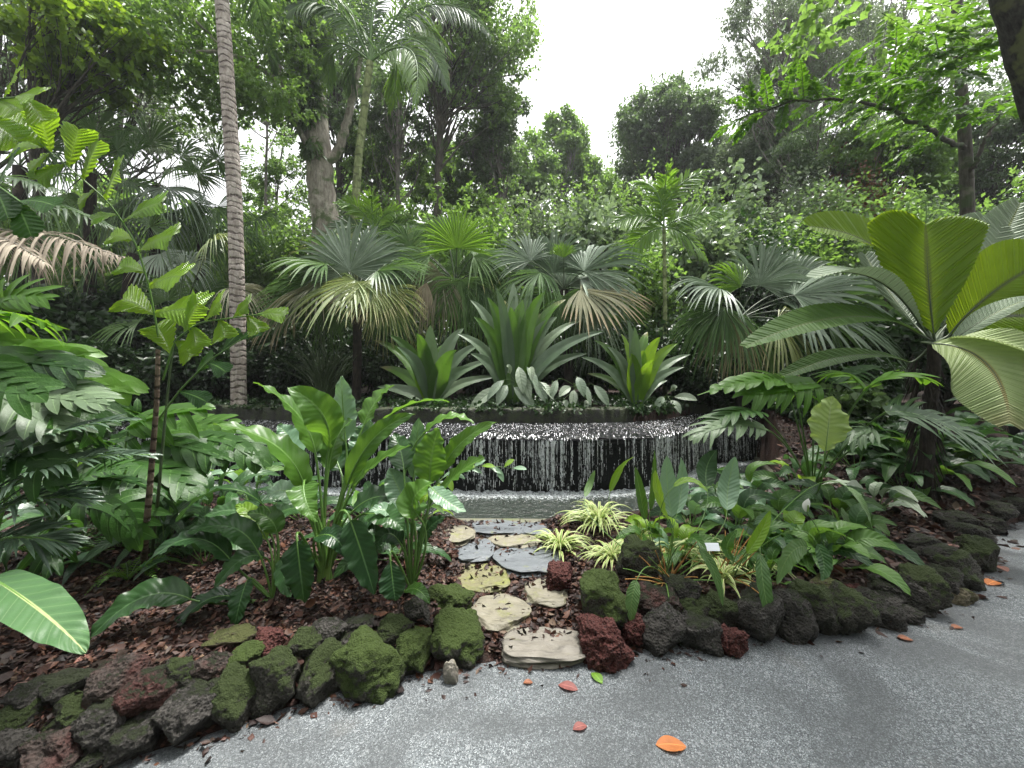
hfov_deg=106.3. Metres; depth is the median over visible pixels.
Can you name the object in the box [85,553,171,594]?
fern
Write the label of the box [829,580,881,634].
lava rock
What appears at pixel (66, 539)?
narrow leaf palm
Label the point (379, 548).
leafy plant
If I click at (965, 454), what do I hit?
leafy plant
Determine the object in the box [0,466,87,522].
leafy plant
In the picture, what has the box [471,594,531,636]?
stepping stone
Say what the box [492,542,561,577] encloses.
stepping stone
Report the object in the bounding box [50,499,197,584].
leafy plant
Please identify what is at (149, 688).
lava rock
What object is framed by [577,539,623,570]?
spider plant
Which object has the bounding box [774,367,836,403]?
bank shrub
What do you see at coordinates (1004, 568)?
fallen leaf
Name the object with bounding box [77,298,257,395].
undergrowth shrub
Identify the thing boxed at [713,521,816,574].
leafy plant
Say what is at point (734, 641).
lava rock
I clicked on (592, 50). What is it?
sky
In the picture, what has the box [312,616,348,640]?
lava rock
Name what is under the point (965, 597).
lava rock
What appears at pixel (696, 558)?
spider plant
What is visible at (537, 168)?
forest tree
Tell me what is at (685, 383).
undergrowth shrub
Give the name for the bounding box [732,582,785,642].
lava rock
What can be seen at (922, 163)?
forest tree
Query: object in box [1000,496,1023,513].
lava rock
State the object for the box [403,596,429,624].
lava rock
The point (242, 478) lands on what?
leafy plant
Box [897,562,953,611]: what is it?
lava rock
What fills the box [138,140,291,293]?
tall fan palm
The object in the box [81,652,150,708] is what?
lava rock
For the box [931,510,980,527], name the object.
lava rock
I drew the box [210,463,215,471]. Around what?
leafy plant
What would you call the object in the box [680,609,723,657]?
lava rock
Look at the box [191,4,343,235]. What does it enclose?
forest tree
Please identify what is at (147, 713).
lava rock
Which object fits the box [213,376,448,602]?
paddle plant
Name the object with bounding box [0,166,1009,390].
distant wood
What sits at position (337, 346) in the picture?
undergrowth shrub
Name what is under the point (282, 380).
undergrowth shrub
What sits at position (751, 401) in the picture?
bank shrub
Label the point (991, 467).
leafy plant
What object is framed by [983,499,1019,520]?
lava rock
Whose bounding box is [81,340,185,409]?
undergrowth shrub
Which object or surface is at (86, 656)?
fallen leaf
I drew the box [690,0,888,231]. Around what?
weeping tree
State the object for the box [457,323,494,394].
undergrowth shrub
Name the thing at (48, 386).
split leaf plant
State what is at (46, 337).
undergrowth shrub
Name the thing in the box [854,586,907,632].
lava rock
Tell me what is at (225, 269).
bush
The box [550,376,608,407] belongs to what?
silver leaf plant
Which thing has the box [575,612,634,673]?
lava rock
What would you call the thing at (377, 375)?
undergrowth shrub
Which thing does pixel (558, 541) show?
spider plant
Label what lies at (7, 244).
dead frond palm
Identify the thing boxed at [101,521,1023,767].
path
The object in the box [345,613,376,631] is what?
lava rock
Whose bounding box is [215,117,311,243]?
forest tree
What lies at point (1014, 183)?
bush
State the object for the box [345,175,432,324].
bush
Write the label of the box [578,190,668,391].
bush
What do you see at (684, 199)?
bush
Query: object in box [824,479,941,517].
leafy plant
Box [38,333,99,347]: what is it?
undergrowth shrub
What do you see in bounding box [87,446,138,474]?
bank shrub
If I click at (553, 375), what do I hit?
undergrowth shrub
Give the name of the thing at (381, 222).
palm
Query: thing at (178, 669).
lava rock
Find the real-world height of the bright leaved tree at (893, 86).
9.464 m
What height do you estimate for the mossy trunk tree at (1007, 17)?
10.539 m
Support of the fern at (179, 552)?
on the ground
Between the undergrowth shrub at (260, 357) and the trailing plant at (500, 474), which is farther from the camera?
the undergrowth shrub at (260, 357)
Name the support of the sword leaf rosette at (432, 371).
on the ground
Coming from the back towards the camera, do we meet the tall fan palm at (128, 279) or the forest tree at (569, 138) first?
the forest tree at (569, 138)
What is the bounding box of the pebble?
[443,659,458,684]
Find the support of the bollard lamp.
on the ground
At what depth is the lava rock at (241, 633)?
2.02 m
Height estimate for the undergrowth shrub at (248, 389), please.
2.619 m
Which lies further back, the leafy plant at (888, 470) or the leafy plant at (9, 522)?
the leafy plant at (888, 470)
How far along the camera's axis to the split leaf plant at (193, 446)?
2.94 m
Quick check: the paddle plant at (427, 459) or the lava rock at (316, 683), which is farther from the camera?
the paddle plant at (427, 459)
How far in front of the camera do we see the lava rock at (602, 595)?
2.30 m
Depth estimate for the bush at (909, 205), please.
10.79 m
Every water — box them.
[109,414,759,504]
[213,460,763,518]
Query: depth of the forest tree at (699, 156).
18.11 m
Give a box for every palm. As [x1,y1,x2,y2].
[0,64,63,238]
[0,90,184,304]
[0,96,85,305]
[0,172,125,292]
[0,414,161,574]
[42,195,210,316]
[78,109,227,288]
[87,233,274,348]
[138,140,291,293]
[249,254,364,397]
[258,216,435,400]
[326,189,423,392]
[376,207,522,400]
[487,228,656,399]
[561,242,913,418]
[608,161,728,397]
[740,197,1023,501]
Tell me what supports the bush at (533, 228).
on the ground
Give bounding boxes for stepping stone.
[441,525,475,546]
[454,538,494,563]
[457,563,509,593]
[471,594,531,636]
[472,519,523,536]
[486,534,540,548]
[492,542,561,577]
[501,627,585,669]
[521,522,554,539]
[521,578,567,607]
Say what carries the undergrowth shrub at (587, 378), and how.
on the ground
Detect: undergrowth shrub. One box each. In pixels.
[0,279,69,304]
[0,280,158,340]
[29,282,173,339]
[37,335,50,338]
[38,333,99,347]
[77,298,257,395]
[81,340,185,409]
[143,328,260,394]
[168,301,297,392]
[246,314,339,395]
[258,340,327,393]
[278,306,365,387]
[328,321,411,395]
[362,349,415,395]
[393,317,461,348]
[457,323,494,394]
[532,329,579,394]
[555,312,622,393]
[594,318,698,396]
[655,306,733,395]
[674,350,733,402]
[698,312,777,395]
[748,309,828,370]
[748,340,839,372]
[806,301,927,365]
[825,357,923,401]
[874,309,950,404]
[897,317,974,406]
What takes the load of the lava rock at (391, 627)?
on the ground
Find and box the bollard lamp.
[1008,426,1023,444]
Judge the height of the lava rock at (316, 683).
0.286 m
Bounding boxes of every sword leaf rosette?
[374,325,491,405]
[457,284,603,406]
[581,320,690,403]
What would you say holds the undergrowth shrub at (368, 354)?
on the ground
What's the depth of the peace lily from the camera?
2.77 m
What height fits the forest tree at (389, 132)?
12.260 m
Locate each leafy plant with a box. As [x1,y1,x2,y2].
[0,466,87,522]
[0,485,129,536]
[0,499,97,562]
[1,532,112,575]
[18,455,135,505]
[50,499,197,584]
[78,498,209,568]
[93,441,143,460]
[93,484,227,538]
[101,456,134,476]
[132,506,270,581]
[133,470,230,486]
[149,464,279,545]
[169,491,285,538]
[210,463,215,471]
[211,462,286,499]
[242,476,349,519]
[302,510,398,560]
[327,478,385,520]
[333,521,451,577]
[414,492,453,519]
[616,514,678,552]
[642,514,720,564]
[646,533,697,568]
[647,494,730,527]
[689,479,756,494]
[693,488,780,540]
[708,461,790,493]
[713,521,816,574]
[721,544,808,584]
[739,488,828,524]
[741,505,832,558]
[747,454,838,489]
[756,519,872,568]
[781,478,889,535]
[803,434,911,479]
[810,503,924,564]
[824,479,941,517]
[829,421,997,482]
[851,456,974,506]
[859,420,962,470]
[862,421,1016,495]
[899,441,1001,484]
[917,406,1018,449]
[936,424,1023,466]
[943,397,1006,432]
[953,439,1023,470]
[976,432,1023,461]
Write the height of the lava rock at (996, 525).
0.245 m
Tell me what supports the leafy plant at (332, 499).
on the ground
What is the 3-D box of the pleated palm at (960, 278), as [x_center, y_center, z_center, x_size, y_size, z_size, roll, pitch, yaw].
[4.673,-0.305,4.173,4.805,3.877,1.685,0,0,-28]
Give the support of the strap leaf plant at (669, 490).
on the ground
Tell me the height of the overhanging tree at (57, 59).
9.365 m
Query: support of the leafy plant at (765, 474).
on the ground
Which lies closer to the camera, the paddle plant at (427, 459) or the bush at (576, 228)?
the paddle plant at (427, 459)
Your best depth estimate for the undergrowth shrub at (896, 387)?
5.92 m
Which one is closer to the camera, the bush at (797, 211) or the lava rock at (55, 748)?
the lava rock at (55, 748)
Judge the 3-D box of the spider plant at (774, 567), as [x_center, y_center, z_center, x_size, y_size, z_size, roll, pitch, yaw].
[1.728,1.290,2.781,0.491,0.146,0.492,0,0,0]
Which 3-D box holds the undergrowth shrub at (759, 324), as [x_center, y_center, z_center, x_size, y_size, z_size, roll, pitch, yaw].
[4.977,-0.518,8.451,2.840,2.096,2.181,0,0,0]
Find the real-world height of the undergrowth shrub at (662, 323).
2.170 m
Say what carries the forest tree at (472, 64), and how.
on the ground
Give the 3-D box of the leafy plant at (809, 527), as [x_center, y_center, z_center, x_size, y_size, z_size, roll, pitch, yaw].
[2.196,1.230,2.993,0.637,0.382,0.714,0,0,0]
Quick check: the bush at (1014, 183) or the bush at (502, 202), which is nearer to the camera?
the bush at (1014, 183)
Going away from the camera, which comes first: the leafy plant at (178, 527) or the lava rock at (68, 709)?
the lava rock at (68, 709)
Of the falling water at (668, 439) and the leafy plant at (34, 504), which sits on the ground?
the leafy plant at (34, 504)
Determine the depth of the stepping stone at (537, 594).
2.61 m
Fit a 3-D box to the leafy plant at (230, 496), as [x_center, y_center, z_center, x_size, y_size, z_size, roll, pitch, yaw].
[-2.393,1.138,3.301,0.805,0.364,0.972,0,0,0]
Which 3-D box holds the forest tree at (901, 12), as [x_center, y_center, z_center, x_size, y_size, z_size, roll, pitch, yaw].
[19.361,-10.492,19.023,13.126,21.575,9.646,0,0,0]
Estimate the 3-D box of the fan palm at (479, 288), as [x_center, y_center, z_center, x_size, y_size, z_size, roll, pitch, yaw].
[-1.311,-1.545,7.789,3.265,3.960,2.063,0,0,0]
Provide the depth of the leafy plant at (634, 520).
3.20 m
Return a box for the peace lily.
[782,498,910,595]
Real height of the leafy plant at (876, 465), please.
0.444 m
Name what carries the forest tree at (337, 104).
on the ground
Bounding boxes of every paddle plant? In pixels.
[90,482,291,638]
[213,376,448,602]
[369,411,495,603]
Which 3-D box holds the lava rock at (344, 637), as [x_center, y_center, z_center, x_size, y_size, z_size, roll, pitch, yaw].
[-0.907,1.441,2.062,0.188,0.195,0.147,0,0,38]
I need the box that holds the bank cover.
[78,385,947,462]
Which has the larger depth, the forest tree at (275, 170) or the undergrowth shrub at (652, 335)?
the forest tree at (275, 170)
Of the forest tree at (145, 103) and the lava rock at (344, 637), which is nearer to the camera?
the lava rock at (344, 637)
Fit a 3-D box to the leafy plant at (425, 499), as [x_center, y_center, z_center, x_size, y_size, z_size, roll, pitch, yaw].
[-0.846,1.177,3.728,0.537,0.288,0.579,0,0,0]
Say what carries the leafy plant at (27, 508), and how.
on the ground
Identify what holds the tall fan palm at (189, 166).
on the ground
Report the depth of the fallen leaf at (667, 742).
1.64 m
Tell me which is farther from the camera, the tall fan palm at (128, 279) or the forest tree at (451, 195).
the forest tree at (451, 195)
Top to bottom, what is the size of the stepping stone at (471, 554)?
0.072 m
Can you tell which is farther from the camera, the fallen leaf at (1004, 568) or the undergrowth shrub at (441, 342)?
the undergrowth shrub at (441, 342)
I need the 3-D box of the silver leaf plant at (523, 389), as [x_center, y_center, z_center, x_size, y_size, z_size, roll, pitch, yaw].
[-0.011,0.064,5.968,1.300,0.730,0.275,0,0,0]
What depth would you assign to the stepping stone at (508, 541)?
3.38 m
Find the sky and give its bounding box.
[0,0,1023,328]
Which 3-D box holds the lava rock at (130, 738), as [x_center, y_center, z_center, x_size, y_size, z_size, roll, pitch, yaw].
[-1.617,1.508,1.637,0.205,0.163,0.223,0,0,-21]
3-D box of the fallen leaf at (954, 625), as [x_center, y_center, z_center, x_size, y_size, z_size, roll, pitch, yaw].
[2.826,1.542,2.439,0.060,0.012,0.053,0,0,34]
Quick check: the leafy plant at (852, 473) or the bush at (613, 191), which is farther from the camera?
the bush at (613, 191)
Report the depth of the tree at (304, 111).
8.94 m
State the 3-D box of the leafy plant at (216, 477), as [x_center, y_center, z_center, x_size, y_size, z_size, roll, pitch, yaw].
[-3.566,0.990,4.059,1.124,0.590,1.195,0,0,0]
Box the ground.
[0,383,1023,767]
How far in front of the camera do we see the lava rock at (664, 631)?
2.21 m
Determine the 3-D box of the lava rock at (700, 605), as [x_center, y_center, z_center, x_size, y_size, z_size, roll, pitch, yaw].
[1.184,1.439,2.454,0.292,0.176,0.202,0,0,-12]
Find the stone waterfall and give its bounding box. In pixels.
[109,401,758,492]
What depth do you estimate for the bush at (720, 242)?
9.36 m
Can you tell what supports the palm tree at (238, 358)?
on the ground
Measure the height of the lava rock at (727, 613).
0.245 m
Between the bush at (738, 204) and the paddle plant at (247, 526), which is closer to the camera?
the paddle plant at (247, 526)
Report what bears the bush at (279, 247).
on the ground
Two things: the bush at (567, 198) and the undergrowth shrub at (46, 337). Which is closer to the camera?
the undergrowth shrub at (46, 337)
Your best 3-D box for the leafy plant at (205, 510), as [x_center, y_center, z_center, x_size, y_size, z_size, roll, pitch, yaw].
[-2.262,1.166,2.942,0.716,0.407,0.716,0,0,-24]
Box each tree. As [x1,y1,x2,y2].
[0,0,140,168]
[0,0,180,310]
[6,2,244,261]
[79,0,397,315]
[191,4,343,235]
[214,0,384,404]
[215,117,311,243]
[276,0,493,392]
[288,0,410,299]
[337,125,433,237]
[346,37,445,218]
[393,0,544,331]
[400,132,519,225]
[449,75,532,385]
[482,125,563,229]
[529,102,604,215]
[562,162,619,215]
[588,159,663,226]
[607,65,731,243]
[660,134,763,216]
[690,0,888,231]
[704,111,830,228]
[709,0,1018,401]
[757,0,1023,127]
[760,95,887,211]
[763,0,1009,171]
[814,108,973,214]
[910,78,1023,214]
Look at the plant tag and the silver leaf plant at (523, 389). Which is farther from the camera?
the silver leaf plant at (523, 389)
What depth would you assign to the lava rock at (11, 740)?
1.50 m
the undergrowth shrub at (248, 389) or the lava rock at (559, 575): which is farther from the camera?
the undergrowth shrub at (248, 389)
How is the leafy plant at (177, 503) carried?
on the ground
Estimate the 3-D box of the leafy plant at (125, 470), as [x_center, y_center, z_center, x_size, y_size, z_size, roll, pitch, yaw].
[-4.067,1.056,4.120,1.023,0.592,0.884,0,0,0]
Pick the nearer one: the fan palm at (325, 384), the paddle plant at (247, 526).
the paddle plant at (247, 526)
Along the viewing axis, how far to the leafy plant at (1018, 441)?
4.97 m
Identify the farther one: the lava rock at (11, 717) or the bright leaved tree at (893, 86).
the bright leaved tree at (893, 86)
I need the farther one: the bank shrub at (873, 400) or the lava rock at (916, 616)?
the bank shrub at (873, 400)
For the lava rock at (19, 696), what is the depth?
1.61 m
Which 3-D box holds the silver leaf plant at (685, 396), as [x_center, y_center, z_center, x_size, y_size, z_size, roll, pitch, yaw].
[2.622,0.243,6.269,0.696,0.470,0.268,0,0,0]
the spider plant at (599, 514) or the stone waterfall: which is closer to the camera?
the spider plant at (599, 514)
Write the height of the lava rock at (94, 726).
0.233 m
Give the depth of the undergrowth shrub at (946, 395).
6.77 m
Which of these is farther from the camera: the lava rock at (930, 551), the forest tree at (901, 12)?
the forest tree at (901, 12)
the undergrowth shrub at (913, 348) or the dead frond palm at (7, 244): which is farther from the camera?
the undergrowth shrub at (913, 348)
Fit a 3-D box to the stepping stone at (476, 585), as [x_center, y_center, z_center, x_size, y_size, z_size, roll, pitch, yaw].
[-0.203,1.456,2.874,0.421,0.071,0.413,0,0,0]
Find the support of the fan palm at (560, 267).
on the ground
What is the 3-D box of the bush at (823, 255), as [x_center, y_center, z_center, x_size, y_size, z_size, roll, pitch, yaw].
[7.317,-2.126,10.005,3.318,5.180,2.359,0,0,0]
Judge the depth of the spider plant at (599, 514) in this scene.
3.50 m
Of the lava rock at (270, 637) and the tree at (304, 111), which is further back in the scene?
the tree at (304, 111)
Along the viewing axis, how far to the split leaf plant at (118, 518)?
2.41 m
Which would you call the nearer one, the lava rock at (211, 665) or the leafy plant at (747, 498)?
the lava rock at (211, 665)
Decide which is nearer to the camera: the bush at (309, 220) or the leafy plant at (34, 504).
the leafy plant at (34, 504)
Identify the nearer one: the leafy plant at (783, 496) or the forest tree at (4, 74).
the leafy plant at (783, 496)
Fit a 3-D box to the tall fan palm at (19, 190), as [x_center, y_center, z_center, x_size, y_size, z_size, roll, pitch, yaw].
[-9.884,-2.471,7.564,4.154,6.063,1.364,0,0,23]
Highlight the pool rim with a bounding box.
[457,457,773,522]
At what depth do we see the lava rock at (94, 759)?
1.54 m
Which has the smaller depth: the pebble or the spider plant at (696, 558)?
the pebble
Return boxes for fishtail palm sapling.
[0,108,288,564]
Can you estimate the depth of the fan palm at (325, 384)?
6.86 m
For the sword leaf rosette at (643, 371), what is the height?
1.418 m
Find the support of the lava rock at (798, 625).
on the path
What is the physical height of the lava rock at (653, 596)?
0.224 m
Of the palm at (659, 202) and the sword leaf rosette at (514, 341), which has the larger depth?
the palm at (659, 202)
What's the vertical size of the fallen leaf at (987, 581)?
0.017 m
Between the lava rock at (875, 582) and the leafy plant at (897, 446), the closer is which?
the lava rock at (875, 582)
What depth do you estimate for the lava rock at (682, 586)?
2.46 m
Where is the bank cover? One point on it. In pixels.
(788, 410)
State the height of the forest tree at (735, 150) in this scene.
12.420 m
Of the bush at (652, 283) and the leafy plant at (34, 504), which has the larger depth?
the bush at (652, 283)
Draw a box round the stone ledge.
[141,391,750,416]
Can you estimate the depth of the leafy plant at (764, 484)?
4.25 m
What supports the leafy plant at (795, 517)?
on the ground
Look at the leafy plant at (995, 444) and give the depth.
4.57 m
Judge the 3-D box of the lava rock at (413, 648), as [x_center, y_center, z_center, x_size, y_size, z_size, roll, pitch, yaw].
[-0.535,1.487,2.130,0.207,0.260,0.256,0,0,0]
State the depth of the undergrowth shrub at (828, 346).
7.21 m
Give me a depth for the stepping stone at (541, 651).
2.15 m
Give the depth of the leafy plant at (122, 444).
5.94 m
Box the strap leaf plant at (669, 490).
[584,450,872,620]
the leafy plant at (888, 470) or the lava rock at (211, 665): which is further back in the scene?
the leafy plant at (888, 470)
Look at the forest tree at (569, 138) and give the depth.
21.32 m
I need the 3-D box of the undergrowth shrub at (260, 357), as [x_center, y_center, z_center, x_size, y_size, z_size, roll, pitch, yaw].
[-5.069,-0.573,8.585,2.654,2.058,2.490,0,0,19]
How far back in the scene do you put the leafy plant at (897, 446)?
4.72 m
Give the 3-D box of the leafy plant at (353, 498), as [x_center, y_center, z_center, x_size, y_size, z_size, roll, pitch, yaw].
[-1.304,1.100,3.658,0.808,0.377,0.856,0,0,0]
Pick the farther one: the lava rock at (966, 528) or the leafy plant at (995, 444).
the leafy plant at (995, 444)
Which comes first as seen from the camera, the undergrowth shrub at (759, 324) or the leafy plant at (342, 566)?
the leafy plant at (342, 566)
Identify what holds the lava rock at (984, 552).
on the ground
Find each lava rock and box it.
[0,674,52,709]
[0,698,46,730]
[0,726,37,767]
[17,726,83,767]
[38,667,95,704]
[40,689,85,732]
[70,697,127,754]
[73,749,104,767]
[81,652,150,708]
[98,714,159,767]
[111,664,177,718]
[133,709,160,730]
[151,681,215,745]
[165,655,193,688]
[190,651,232,680]
[192,675,220,727]
[201,623,256,647]
[209,661,256,732]
[226,640,265,666]
[248,645,300,719]
[255,626,287,657]
[287,626,322,658]
[294,637,345,708]
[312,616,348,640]
[329,625,406,704]
[338,630,351,644]
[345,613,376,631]
[377,613,414,648]
[396,625,432,675]
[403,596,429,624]
[428,582,475,609]
[429,605,485,668]
[545,559,572,591]
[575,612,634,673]
[579,568,627,628]
[616,534,662,581]
[621,612,644,645]
[638,581,682,614]
[642,601,686,656]
[662,573,702,598]
[679,591,710,616]
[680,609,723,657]
[705,588,740,627]
[721,623,748,658]
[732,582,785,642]
[772,588,818,644]
[787,578,842,635]
[810,572,834,587]
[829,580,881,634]
[844,583,860,588]
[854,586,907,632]
[866,574,907,603]
[874,573,936,617]
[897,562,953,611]
[901,604,926,624]
[902,533,942,547]
[911,543,956,560]
[925,563,964,594]
[929,549,986,591]
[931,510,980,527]
[945,521,997,543]
[951,534,1000,571]
[951,587,978,606]
[976,513,1008,534]
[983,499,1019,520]
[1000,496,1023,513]
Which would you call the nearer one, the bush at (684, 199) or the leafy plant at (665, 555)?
the leafy plant at (665, 555)
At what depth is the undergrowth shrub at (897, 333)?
6.88 m
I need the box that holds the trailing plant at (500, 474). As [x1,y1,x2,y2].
[434,459,526,491]
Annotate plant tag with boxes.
[705,543,719,550]
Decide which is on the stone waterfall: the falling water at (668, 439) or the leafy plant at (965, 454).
the falling water at (668, 439)
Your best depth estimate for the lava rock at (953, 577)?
2.76 m
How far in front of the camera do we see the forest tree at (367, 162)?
14.62 m
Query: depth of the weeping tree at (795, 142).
12.72 m
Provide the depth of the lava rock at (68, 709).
1.60 m
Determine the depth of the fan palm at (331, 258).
6.70 m
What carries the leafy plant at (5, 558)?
on the ground
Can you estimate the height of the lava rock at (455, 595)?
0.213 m
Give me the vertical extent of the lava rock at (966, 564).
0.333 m
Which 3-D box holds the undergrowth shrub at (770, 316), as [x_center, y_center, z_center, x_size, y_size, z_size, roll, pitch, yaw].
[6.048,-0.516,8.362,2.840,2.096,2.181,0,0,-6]
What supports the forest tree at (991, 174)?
on the ground
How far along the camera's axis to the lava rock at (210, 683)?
1.76 m
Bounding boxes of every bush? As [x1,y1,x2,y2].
[190,198,296,313]
[227,181,311,320]
[284,188,382,327]
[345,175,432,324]
[368,198,460,330]
[425,164,527,392]
[456,171,552,284]
[494,174,567,327]
[521,190,639,383]
[531,164,593,387]
[567,164,666,235]
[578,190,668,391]
[596,227,691,345]
[619,147,728,312]
[643,198,776,327]
[671,160,779,245]
[679,201,821,324]
[691,156,801,312]
[723,139,861,245]
[734,202,866,315]
[791,171,888,310]
[805,142,909,251]
[817,169,982,311]
[872,157,986,311]
[975,161,1023,214]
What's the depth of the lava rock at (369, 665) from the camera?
1.90 m
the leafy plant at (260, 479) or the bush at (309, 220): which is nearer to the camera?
the leafy plant at (260, 479)
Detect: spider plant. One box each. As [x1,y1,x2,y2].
[525,528,592,561]
[556,499,632,536]
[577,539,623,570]
[610,523,666,542]
[651,536,704,565]
[665,534,742,581]
[688,556,755,597]
[721,546,795,578]
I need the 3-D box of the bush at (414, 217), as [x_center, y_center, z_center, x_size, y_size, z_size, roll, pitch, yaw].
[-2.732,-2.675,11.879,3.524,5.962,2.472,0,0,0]
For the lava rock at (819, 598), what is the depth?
2.37 m
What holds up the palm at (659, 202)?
on the ground
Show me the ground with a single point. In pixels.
(768, 443)
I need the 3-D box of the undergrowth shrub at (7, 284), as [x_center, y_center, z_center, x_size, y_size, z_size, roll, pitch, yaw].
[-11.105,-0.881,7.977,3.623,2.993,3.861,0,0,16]
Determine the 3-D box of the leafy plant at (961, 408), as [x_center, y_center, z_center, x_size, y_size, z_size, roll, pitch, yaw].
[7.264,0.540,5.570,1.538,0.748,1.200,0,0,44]
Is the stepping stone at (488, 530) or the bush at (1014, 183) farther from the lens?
the bush at (1014, 183)
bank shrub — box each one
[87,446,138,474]
[749,369,780,410]
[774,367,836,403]
[812,381,890,422]
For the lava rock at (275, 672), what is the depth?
1.80 m
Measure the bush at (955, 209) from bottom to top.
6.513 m
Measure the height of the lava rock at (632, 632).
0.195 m
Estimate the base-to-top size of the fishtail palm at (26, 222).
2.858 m
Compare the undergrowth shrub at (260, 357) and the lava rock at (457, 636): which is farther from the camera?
the undergrowth shrub at (260, 357)
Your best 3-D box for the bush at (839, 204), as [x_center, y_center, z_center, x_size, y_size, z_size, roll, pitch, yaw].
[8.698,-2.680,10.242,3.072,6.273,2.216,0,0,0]
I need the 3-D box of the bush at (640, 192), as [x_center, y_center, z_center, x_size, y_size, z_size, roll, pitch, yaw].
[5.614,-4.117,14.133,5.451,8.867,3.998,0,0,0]
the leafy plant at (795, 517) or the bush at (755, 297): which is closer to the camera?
the leafy plant at (795, 517)
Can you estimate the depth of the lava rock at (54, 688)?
1.67 m
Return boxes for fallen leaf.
[74,654,95,662]
[559,681,577,690]
[573,721,586,729]
[591,672,602,682]
[656,735,685,750]
[897,635,912,640]
[951,624,962,627]
[984,578,1001,584]
[997,565,1008,571]
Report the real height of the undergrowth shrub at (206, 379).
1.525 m
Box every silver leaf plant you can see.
[470,364,553,407]
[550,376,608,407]
[654,384,696,413]
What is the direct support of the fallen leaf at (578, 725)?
on the path
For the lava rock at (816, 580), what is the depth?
2.59 m
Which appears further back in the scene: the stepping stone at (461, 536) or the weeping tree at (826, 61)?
the weeping tree at (826, 61)
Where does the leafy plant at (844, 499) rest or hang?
on the ground
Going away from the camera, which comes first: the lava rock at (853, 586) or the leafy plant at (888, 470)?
the lava rock at (853, 586)
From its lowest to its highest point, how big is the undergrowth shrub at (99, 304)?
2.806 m
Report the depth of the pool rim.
3.88 m
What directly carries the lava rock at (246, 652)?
on the ground
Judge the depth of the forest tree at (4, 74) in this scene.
10.95 m
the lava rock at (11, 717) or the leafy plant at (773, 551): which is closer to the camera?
the lava rock at (11, 717)
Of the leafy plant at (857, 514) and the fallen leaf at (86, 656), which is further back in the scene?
the leafy plant at (857, 514)
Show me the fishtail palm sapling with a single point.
(187, 313)
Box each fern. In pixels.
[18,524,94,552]
[29,533,121,565]
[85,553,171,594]
[149,532,221,570]
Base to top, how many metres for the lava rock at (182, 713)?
0.249 m
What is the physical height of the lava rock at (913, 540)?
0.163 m
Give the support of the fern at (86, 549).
on the ground
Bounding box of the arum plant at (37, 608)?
[0,569,89,654]
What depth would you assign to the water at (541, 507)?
4.71 m
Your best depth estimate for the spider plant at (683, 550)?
2.88 m
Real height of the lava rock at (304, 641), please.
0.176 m
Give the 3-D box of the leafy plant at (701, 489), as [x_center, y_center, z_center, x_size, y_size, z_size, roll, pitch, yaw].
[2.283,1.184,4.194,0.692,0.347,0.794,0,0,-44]
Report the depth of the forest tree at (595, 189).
26.08 m
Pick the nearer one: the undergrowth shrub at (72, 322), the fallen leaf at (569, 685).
the fallen leaf at (569, 685)
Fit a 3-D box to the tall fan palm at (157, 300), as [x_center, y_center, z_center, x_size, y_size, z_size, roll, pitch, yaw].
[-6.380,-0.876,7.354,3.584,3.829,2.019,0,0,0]
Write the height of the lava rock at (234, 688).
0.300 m
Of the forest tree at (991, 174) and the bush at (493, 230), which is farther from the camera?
the forest tree at (991, 174)
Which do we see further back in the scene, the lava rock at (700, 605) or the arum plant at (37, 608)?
the lava rock at (700, 605)
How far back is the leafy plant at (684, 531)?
2.92 m
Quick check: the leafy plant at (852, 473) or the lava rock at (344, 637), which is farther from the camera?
the leafy plant at (852, 473)
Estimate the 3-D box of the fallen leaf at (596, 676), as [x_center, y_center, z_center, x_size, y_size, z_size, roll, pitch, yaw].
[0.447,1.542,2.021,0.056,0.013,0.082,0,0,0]
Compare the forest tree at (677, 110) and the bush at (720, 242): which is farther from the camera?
the forest tree at (677, 110)
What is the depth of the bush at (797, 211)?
12.40 m
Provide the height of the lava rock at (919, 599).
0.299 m
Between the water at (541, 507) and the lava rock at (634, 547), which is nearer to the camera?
the lava rock at (634, 547)
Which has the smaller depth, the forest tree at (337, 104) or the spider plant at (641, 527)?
the spider plant at (641, 527)
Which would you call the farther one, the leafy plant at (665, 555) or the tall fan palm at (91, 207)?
the tall fan palm at (91, 207)
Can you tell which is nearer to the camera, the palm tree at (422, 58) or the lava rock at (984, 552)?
the lava rock at (984, 552)
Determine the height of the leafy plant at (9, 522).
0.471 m
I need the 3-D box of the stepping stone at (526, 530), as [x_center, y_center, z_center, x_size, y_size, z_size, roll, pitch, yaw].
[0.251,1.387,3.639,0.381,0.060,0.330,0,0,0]
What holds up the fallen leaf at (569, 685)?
on the path
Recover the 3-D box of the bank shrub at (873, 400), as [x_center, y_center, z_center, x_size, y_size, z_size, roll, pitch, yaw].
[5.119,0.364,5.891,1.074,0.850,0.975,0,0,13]
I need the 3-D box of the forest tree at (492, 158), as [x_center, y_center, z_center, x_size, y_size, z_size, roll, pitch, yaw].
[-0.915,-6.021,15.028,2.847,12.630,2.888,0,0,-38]
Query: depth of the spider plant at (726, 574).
2.63 m
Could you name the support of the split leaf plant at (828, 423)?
on the ground
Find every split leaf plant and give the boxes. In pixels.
[0,274,148,526]
[15,441,171,578]
[44,398,277,521]
[682,364,1004,494]
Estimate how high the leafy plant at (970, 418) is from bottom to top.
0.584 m
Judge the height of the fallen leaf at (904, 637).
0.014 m
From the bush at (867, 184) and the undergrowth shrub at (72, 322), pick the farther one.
the bush at (867, 184)

